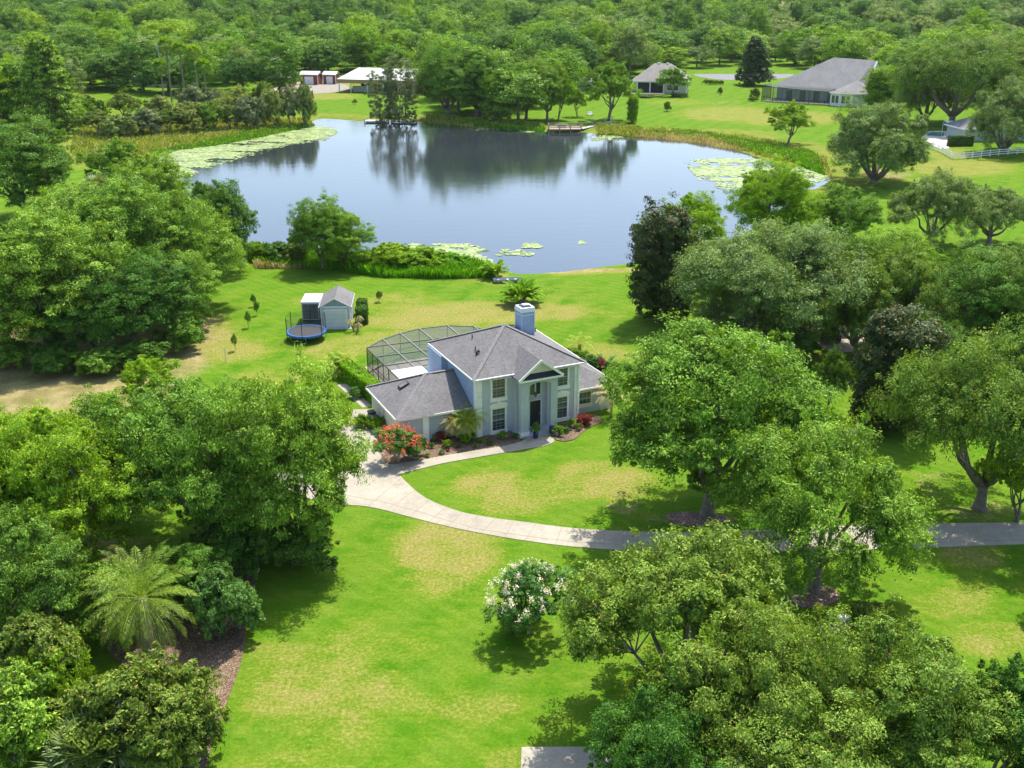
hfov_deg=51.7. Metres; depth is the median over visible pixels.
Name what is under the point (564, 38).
tree
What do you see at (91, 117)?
shrub
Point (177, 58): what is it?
tree
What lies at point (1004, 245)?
tree
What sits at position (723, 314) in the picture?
tree
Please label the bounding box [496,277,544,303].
banana plant
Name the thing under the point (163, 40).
palm tree
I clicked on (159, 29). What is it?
tree
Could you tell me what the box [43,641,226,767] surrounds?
shrub
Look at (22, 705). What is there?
shrub
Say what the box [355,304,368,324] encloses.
hedge
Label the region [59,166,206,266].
tree
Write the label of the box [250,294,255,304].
sapling
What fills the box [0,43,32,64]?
tree
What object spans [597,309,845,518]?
tree
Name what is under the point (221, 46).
tree
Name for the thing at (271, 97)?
shrub
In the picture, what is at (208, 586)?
shrub
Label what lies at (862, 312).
tree
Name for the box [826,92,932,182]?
tree
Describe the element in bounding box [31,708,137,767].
palm tree
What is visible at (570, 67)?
tree
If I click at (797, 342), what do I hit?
tree
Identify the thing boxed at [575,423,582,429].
shrub
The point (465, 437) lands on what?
shrub
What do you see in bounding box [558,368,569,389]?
window
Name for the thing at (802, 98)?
glass door
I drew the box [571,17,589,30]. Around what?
tree
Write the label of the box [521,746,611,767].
concrete pad
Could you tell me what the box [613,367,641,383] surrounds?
shrub
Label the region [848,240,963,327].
tree
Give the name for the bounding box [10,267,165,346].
tree
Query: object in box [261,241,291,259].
shrub
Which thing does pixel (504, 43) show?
tree
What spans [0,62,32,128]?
tree
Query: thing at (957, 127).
house
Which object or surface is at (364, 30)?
tree
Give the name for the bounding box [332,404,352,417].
shrub
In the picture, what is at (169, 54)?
tree
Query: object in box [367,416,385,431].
shrub
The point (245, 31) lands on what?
tree
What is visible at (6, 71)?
tree
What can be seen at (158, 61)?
palm tree
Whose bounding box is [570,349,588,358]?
shrub
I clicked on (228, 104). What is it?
shrub
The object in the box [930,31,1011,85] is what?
tree
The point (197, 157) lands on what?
lily pads
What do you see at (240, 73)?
tree
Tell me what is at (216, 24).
tree
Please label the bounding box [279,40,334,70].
tree
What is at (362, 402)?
side path
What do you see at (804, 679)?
tree
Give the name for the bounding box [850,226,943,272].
tree
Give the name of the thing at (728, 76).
cul de sac
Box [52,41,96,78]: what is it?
tree
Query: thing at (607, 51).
tree
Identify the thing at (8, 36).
tree
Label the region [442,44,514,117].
tree
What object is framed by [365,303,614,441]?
house
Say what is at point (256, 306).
sapling
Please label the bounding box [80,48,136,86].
tree
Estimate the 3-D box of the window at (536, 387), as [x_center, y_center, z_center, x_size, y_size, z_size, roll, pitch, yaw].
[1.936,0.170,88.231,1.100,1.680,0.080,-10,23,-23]
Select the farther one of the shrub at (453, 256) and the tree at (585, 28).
the tree at (585, 28)
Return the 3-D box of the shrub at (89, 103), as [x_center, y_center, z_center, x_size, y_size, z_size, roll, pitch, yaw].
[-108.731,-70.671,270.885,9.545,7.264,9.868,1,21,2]
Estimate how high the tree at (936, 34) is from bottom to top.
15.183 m
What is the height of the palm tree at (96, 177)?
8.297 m
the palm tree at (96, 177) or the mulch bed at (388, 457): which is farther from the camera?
the palm tree at (96, 177)
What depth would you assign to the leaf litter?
74.36 m
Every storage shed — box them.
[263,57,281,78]
[300,71,322,84]
[322,71,338,83]
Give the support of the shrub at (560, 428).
on the mulch bed at (573, 434)
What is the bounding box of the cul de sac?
[694,74,792,79]
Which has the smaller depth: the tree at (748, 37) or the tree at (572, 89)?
the tree at (572, 89)
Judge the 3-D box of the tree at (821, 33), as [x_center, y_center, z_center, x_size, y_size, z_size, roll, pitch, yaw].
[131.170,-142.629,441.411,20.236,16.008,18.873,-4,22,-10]
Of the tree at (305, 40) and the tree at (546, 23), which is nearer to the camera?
the tree at (305, 40)
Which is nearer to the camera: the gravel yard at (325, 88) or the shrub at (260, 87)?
the shrub at (260, 87)
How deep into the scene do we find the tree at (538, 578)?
59.90 m
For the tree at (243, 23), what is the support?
on the ground at (384, 647)
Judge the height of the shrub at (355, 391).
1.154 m
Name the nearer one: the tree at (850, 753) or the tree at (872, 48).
the tree at (850, 753)
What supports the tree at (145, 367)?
on the ground at (384, 647)
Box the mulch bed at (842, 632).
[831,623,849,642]
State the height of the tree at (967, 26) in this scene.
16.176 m
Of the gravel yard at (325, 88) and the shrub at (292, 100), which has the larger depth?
the gravel yard at (325, 88)
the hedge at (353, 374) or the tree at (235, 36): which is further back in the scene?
the tree at (235, 36)
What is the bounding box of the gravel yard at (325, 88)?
[273,82,348,93]
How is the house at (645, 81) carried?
on the ground at (384, 647)
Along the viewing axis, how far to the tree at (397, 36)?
399.26 m
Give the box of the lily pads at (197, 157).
[152,126,829,262]
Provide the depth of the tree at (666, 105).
290.24 m
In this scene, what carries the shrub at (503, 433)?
on the mulch bed at (388, 457)
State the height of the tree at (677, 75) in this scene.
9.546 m
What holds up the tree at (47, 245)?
on the ground at (384, 647)
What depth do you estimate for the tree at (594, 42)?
401.95 m
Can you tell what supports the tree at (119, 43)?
on the ground at (384, 647)
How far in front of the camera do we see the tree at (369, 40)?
411.28 m
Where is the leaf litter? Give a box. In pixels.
[666,512,734,525]
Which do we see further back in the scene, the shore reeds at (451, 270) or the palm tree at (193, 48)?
the palm tree at (193, 48)
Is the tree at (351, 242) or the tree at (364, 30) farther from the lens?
the tree at (364, 30)
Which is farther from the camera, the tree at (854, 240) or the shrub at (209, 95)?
the shrub at (209, 95)
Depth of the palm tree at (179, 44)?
287.57 m
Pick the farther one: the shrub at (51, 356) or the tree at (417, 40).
the tree at (417, 40)
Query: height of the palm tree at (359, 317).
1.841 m
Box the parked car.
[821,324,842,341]
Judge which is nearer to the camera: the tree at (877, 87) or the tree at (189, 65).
the tree at (877, 87)
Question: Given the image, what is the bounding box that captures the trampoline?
[285,309,326,344]
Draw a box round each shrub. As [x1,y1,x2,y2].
[0,337,44,368]
[0,576,29,629]
[0,604,90,695]
[0,660,62,767]
[8,635,97,719]
[26,341,83,374]
[37,671,121,767]
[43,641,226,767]
[49,556,151,648]
[70,343,126,376]
[72,95,111,115]
[74,108,110,132]
[98,114,136,136]
[105,90,142,116]
[120,338,170,365]
[125,107,162,133]
[130,684,232,767]
[142,94,173,114]
[147,108,188,131]
[151,314,205,351]
[153,537,233,588]
[171,100,205,129]
[173,84,203,105]
[184,560,265,640]
[188,516,260,579]
[196,101,233,128]
[201,88,226,107]
[212,93,245,126]
[215,576,259,632]
[220,84,251,100]
[232,94,268,126]
[239,517,284,564]
[245,240,264,257]
[250,80,270,98]
[256,514,294,557]
[258,86,287,126]
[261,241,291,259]
[266,520,341,573]
[279,83,302,123]
[282,243,309,261]
[289,82,317,122]
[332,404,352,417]
[346,386,363,398]
[353,413,370,428]
[358,241,411,268]
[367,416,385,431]
[396,244,449,267]
[432,251,472,266]
[435,430,449,441]
[442,439,452,446]
[459,432,475,442]
[477,98,511,120]
[477,437,484,442]
[496,430,507,438]
[497,602,530,638]
[551,423,564,434]
[566,418,576,426]
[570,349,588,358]
[575,413,592,424]
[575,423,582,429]
[581,354,600,368]
[596,356,606,371]
[603,362,628,377]
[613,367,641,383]
[639,94,654,97]
[670,93,688,96]
[749,87,760,97]
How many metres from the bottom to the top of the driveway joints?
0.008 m
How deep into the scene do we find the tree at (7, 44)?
339.17 m
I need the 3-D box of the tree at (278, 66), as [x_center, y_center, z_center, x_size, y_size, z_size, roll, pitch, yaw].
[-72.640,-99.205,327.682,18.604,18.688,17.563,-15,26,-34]
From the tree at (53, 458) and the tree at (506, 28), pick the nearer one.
the tree at (53, 458)
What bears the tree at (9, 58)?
on the ground at (384, 647)
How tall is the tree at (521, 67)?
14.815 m
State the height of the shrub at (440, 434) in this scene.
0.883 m
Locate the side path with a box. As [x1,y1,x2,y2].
[337,384,371,407]
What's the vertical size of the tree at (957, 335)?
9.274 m
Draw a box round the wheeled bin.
[367,409,375,415]
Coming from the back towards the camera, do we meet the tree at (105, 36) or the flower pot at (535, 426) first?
the tree at (105, 36)
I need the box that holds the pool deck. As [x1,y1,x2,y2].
[924,131,948,147]
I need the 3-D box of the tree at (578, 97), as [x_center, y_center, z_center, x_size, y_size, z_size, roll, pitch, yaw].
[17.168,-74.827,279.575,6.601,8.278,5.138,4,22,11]
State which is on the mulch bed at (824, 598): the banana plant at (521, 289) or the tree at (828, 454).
the tree at (828, 454)
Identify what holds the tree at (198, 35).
on the ground at (384, 647)
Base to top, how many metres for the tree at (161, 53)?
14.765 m
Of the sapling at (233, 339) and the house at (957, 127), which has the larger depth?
the house at (957, 127)
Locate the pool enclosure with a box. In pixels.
[366,325,481,381]
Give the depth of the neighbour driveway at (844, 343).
109.24 m
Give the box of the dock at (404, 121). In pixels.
[390,118,416,123]
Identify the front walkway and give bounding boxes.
[384,436,553,474]
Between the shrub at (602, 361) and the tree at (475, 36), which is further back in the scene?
the tree at (475, 36)
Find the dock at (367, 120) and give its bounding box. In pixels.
[364,117,386,122]
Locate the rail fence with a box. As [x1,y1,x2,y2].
[922,141,1023,158]
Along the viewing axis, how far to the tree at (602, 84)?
267.33 m
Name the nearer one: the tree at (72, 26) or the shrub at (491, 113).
the shrub at (491, 113)
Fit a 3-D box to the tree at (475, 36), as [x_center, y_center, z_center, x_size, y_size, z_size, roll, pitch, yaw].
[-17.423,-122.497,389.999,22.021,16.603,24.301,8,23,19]
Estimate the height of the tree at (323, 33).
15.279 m
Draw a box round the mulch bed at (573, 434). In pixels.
[551,414,601,441]
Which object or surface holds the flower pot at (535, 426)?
on the front walkway
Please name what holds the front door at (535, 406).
in the house at (521, 376)
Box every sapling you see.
[230,332,236,345]
[244,311,250,326]
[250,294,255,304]
[253,300,259,312]
[376,290,382,299]
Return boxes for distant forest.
[0,0,1023,50]
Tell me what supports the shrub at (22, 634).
on the ground at (384, 647)
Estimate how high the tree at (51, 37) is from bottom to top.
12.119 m
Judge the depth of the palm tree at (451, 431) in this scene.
86.44 m
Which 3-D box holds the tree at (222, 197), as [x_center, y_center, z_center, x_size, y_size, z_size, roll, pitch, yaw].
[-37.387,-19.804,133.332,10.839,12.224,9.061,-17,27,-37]
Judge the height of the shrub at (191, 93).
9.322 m
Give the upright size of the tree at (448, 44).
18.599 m
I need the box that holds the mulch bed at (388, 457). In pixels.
[378,431,521,463]
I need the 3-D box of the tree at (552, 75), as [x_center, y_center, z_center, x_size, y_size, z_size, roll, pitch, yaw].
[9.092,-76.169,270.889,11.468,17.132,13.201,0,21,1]
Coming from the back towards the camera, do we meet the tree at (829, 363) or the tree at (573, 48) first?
the tree at (573, 48)
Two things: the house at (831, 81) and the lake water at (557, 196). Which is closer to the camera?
the lake water at (557, 196)
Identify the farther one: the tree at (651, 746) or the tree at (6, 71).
the tree at (6, 71)
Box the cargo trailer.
[301,293,322,320]
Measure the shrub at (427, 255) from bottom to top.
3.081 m
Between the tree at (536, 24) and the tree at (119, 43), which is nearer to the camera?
the tree at (119, 43)
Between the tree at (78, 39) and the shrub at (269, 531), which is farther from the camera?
the tree at (78, 39)
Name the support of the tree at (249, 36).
on the ground at (384, 647)
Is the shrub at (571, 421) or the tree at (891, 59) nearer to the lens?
the shrub at (571, 421)
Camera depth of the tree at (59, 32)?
450.89 m
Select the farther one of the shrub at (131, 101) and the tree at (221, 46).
the tree at (221, 46)
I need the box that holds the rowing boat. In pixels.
[493,277,521,282]
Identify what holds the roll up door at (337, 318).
in the garden shed at (336, 305)
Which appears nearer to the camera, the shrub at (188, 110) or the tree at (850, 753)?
the tree at (850, 753)
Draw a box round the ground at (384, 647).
[0,25,1023,767]
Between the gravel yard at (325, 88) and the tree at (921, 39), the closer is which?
the gravel yard at (325, 88)
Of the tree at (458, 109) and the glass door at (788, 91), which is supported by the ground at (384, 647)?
the tree at (458, 109)
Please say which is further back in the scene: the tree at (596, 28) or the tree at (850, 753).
the tree at (596, 28)
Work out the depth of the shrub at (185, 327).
106.09 m
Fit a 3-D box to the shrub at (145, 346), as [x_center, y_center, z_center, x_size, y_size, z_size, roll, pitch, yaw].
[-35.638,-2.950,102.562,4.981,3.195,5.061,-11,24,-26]
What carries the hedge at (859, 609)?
on the ground at (384, 647)
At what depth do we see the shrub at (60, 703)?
51.39 m
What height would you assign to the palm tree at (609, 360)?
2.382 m
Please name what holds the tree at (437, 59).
on the ground at (384, 647)
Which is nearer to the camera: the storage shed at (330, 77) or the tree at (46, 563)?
the tree at (46, 563)
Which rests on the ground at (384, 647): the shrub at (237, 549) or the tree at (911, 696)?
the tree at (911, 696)
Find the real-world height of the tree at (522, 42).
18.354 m
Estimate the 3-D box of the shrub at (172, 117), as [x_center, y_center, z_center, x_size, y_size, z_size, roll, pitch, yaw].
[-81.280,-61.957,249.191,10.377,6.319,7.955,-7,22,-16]
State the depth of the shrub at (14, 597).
58.74 m
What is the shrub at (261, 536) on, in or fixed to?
on the ground at (384, 647)
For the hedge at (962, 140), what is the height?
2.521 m
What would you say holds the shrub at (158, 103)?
on the ground at (384, 647)
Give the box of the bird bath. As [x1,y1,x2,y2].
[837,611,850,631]
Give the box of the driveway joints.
[345,478,1023,549]
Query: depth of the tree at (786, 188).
139.93 m
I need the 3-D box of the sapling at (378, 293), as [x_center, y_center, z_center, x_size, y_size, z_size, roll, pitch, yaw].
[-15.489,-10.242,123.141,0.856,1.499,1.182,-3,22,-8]
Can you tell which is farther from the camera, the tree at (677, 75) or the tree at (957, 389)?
the tree at (677, 75)
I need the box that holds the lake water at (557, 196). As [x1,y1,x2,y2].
[153,119,829,273]
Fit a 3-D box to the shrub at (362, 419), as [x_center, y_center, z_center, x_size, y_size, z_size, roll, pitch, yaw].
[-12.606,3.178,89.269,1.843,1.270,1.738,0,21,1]
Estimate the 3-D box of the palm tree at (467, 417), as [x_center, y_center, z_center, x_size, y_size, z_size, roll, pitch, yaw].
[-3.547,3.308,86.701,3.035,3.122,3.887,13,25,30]
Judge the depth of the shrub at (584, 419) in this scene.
89.44 m
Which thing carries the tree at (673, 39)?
on the ground at (384, 647)
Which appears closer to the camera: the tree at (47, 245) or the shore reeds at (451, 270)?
the tree at (47, 245)
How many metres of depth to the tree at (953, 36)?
398.09 m
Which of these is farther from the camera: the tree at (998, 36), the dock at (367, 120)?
the tree at (998, 36)
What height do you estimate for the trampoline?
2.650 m
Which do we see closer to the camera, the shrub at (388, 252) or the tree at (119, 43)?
the shrub at (388, 252)
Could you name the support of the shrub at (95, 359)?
on the ground at (384, 647)
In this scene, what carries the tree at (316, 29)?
on the ground at (384, 647)
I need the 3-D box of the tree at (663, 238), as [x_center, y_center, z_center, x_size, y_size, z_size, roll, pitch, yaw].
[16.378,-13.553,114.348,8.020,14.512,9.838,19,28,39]
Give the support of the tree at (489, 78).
on the ground at (384, 647)
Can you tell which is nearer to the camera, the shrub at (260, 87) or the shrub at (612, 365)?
the shrub at (612, 365)
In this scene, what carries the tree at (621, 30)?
on the ground at (384, 647)
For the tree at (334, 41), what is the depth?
402.05 m
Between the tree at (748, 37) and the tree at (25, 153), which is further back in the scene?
the tree at (748, 37)
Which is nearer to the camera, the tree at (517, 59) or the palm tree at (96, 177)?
the palm tree at (96, 177)
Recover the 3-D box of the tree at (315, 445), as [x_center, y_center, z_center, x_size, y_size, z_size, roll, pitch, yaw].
[-14.110,4.656,67.308,11.752,14.740,10.172,15,26,33]
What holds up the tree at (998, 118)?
on the ground at (384, 647)
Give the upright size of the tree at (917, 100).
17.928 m
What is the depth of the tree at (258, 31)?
449.33 m
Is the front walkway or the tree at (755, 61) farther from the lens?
the tree at (755, 61)
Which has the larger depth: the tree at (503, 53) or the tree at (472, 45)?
the tree at (472, 45)
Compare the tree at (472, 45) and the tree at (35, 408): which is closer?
the tree at (35, 408)
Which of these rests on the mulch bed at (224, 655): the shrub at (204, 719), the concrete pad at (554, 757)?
the shrub at (204, 719)
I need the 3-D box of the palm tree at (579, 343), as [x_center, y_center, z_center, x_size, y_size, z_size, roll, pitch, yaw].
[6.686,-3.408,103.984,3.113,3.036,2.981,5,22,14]
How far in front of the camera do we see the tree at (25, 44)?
346.63 m
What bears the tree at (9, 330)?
on the ground at (384, 647)
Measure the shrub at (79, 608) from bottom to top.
5.454 m
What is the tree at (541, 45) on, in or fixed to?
on the ground at (384, 647)
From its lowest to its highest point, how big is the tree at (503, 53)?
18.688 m
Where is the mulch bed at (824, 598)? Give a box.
[786,585,839,607]
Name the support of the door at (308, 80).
in the storage shed at (312, 77)
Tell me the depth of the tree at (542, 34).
382.90 m
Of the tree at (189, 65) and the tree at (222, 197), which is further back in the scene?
the tree at (189, 65)
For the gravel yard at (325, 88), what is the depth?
347.75 m
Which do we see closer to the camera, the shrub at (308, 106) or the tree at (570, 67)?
the shrub at (308, 106)
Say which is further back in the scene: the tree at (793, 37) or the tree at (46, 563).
the tree at (793, 37)
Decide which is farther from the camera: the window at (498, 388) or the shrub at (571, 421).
the shrub at (571, 421)
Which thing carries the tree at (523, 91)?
on the ground at (384, 647)
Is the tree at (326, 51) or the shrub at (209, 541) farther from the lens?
the tree at (326, 51)
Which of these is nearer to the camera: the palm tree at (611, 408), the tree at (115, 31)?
the palm tree at (611, 408)
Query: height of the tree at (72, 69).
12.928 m
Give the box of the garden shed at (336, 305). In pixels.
[318,285,354,329]
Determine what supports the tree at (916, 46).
on the ground at (384, 647)
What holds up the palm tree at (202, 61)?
on the ground at (384, 647)
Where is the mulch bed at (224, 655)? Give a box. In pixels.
[95,565,255,767]
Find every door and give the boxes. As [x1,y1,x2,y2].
[304,77,313,84]
[324,310,346,327]
[326,76,332,83]
[373,398,396,438]
[529,398,541,426]
[786,90,791,99]
[799,91,805,100]
[813,92,818,101]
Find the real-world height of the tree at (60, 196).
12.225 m
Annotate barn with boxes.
[337,68,423,94]
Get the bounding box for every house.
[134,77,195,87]
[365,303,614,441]
[577,76,599,90]
[622,63,689,94]
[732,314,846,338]
[761,57,878,106]
[944,116,1021,140]
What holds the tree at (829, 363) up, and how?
on the ground at (384, 647)
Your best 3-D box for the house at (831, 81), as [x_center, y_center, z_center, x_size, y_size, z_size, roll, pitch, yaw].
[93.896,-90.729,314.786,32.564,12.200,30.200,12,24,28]
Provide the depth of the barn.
336.00 m
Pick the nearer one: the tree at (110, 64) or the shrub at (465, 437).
the shrub at (465, 437)
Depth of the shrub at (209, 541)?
64.28 m
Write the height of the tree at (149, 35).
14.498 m
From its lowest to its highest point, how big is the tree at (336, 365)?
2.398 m
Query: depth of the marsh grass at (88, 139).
246.63 m
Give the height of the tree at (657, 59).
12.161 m
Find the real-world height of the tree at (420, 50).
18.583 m
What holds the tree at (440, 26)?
on the ground at (384, 647)
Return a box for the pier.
[548,116,614,132]
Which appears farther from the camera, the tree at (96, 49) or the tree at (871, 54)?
the tree at (871, 54)
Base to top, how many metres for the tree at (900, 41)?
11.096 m
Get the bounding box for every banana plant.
[479,259,512,277]
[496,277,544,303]
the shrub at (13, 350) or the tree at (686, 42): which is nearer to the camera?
the shrub at (13, 350)
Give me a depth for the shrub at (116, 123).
241.43 m
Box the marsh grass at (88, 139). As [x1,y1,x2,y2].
[70,113,833,177]
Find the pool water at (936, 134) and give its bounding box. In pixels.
[925,132,944,135]
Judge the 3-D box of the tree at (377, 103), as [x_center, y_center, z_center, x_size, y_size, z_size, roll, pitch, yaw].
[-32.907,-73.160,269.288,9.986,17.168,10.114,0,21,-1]
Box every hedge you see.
[327,352,381,402]
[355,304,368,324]
[356,297,368,312]
[847,600,899,648]
[946,135,974,145]
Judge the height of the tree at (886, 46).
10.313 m
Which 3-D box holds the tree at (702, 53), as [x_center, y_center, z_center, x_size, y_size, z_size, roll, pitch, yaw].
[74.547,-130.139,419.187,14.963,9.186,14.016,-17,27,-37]
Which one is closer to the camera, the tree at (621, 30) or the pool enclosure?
the pool enclosure
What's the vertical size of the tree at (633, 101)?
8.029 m
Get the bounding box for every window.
[446,414,458,425]
[490,378,507,402]
[490,401,507,434]
[529,382,540,395]
[557,390,569,421]
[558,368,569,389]
[579,390,591,407]
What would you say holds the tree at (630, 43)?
on the ground at (384, 647)
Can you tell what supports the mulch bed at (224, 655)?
on the ground at (384, 647)
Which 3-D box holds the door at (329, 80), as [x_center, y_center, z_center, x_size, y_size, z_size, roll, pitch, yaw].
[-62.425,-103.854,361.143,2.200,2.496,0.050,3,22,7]
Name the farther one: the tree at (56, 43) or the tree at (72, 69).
the tree at (56, 43)
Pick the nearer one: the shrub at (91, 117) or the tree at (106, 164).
the tree at (106, 164)
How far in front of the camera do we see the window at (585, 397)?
91.95 m
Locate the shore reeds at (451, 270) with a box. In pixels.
[244,241,500,278]
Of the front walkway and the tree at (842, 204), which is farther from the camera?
the tree at (842, 204)
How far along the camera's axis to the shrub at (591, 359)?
99.39 m
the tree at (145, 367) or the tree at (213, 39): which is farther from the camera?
the tree at (213, 39)
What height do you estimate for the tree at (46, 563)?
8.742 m
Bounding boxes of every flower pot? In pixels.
[530,422,539,438]
[549,425,554,433]
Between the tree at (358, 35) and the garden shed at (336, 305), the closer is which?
the garden shed at (336, 305)
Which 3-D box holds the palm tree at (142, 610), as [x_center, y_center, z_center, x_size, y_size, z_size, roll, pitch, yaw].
[-20.371,12.202,58.115,6.652,7.356,6.531,-12,24,-28]
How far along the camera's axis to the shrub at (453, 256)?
136.24 m
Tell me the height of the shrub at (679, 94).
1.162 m
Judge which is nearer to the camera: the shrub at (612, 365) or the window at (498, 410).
the window at (498, 410)
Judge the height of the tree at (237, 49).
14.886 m
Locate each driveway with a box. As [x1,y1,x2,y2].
[277,409,1023,551]
[817,330,863,351]
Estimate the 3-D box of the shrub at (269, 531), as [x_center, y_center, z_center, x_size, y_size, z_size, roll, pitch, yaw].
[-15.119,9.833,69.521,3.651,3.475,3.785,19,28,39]
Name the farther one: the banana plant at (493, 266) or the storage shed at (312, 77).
the storage shed at (312, 77)
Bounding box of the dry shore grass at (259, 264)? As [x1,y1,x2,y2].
[252,129,750,268]
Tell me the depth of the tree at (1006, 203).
145.11 m
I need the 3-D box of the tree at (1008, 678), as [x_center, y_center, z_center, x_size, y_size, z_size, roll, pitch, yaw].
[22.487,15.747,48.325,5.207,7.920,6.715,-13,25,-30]
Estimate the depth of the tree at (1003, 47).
294.18 m
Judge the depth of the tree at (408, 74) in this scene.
267.10 m
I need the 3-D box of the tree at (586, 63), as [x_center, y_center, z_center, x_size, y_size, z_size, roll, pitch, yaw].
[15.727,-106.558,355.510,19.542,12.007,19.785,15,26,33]
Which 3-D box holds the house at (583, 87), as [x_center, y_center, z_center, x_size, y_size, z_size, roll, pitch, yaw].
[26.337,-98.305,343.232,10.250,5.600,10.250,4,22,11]
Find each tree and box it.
[0,29,21,47]
[0,39,23,55]
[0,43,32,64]
[0,52,25,66]
[0,57,48,127]
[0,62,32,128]
[0,103,77,221]
[0,197,138,342]
[0,247,54,339]
[0,397,87,443]
[0,398,143,577]
[0,401,55,561]
[0,497,92,632]
[9,35,88,134]
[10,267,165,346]
[14,179,134,239]
[15,31,52,48]
[19,29,34,36]
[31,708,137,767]
[43,28,65,36]
[46,33,58,44]
[46,239,206,344]
[51,34,81,47]
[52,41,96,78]
[56,20,96,37]
[56,26,104,79]
[59,53,88,91]
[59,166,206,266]
[66,383,182,513]
[71,44,106,83]
[73,540,199,660]
[75,134,142,184]
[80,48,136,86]
[80,172,108,197]
[82,32,122,47]
[82,45,136,89]
[88,27,123,48]
[90,372,288,536]
[98,26,136,37]
[104,35,150,81]
[109,354,181,397]
[111,150,193,207]
[117,29,137,39]
[118,37,159,90]
[129,30,183,58]
[133,55,194,93]
[134,17,189,49]
[135,36,168,64]
[138,248,224,320]
[139,536,234,616]
[144,194,251,290]
[151,57,169,96]
[153,34,182,58]
[156,35,173,106]
[170,40,188,88]
[174,47,224,89]
[177,39,220,89]
[179,178,260,272]
[184,43,203,100]
[186,20,221,45]
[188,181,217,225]
[189,20,241,38]
[190,32,233,55]
[194,57,213,91]
[200,374,293,480]
[201,340,374,541]
[203,37,246,83]
[206,24,249,50]
[216,54,265,92]
[224,42,261,86]
[227,27,256,40]
[228,14,254,31]
[229,28,256,49]
[243,46,278,63]
[248,42,288,72]
[249,23,289,38]
[250,33,305,93]
[253,23,300,71]
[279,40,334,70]
[285,188,352,268]
[296,36,325,68]
[300,38,351,76]
[303,23,346,42]
[304,27,346,66]
[305,207,377,267]
[310,38,364,70]
[319,350,355,380]
[336,20,384,71]
[341,27,380,37]
[341,33,377,60]
[347,315,363,331]
[364,63,400,124]
[366,29,418,68]
[367,41,410,67]
[371,422,423,461]
[381,53,419,123]
[384,17,426,39]
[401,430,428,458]
[403,50,419,67]
[404,28,449,51]
[406,29,452,68]
[411,36,480,116]
[412,36,472,98]
[428,15,465,36]
[434,44,515,116]
[438,91,468,111]
[438,412,464,437]
[441,33,484,47]
[442,29,488,41]
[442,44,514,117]
[451,402,488,437]
[465,40,479,49]
[470,20,515,38]
[474,67,556,120]
[475,66,521,117]
[477,29,527,52]
[480,556,577,633]
[481,25,518,38]
[487,26,517,41]
[492,48,531,67]
[507,33,545,56]
[511,61,553,120]
[514,22,542,39]
[517,28,559,47]
[520,49,584,86]
[523,37,563,60]
[523,56,547,105]
[528,52,569,120]
[530,20,560,32]
[531,20,582,42]
[548,25,592,59]
[548,46,587,86]
[550,67,576,118]
[552,517,817,750]
[555,18,580,33]
[557,42,589,74]
[565,86,588,116]
[565,332,594,354]
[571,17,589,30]
[575,56,589,72]
[577,57,644,120]
[579,17,613,66]
[580,22,609,43]
[582,39,605,73]
[583,667,726,767]
[585,37,604,62]
[592,384,629,416]
[595,40,632,69]
[596,353,619,369]
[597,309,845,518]
[605,19,655,42]
[605,21,657,76]
[611,21,650,68]
[624,191,707,320]
[626,93,639,122]
[631,41,663,69]
[640,29,689,62]
[648,32,696,62]
[654,65,691,95]
[657,44,688,67]
[658,190,728,247]
[660,215,909,347]
[663,599,871,767]
[664,102,671,110]
[683,24,714,61]
[683,44,717,67]
[687,279,809,341]
[699,685,911,767]
[701,26,747,64]
[704,408,944,607]
[719,26,747,60]
[722,147,825,235]
[726,33,764,57]
[734,36,775,85]
[736,37,776,57]
[753,271,854,345]
[762,36,787,60]
[763,99,816,143]
[763,324,821,362]
[775,27,816,65]
[792,34,832,66]
[800,221,873,277]
[805,180,887,238]
[807,22,847,61]
[812,33,873,59]
[812,343,855,407]
[813,592,1021,767]
[818,278,896,358]
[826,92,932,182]
[835,45,881,58]
[845,299,954,438]
[848,26,898,48]
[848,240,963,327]
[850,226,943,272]
[860,61,902,109]
[865,48,883,59]
[865,312,1023,512]
[867,42,902,68]
[874,43,907,51]
[880,23,913,40]
[881,45,923,68]
[884,31,1023,127]
[885,165,991,248]
[890,42,934,61]
[891,75,973,119]
[892,38,912,46]
[893,236,1023,345]
[900,36,946,47]
[905,309,985,368]
[919,28,958,44]
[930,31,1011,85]
[940,29,968,46]
[940,182,1023,244]
[942,243,1022,275]
[947,652,1023,767]
[953,22,992,39]
[962,27,993,42]
[964,238,1023,349]
[965,74,1023,152]
[973,432,1023,522]
[981,31,1023,88]
[989,31,1023,43]
[1001,29,1023,37]
[1001,701,1023,767]
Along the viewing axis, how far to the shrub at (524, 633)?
60.70 m
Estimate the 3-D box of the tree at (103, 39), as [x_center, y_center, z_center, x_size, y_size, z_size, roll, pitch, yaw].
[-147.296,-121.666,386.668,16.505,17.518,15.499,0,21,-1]
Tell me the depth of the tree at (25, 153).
157.01 m
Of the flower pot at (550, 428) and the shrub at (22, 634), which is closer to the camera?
the shrub at (22, 634)
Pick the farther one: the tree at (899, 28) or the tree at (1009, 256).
the tree at (899, 28)

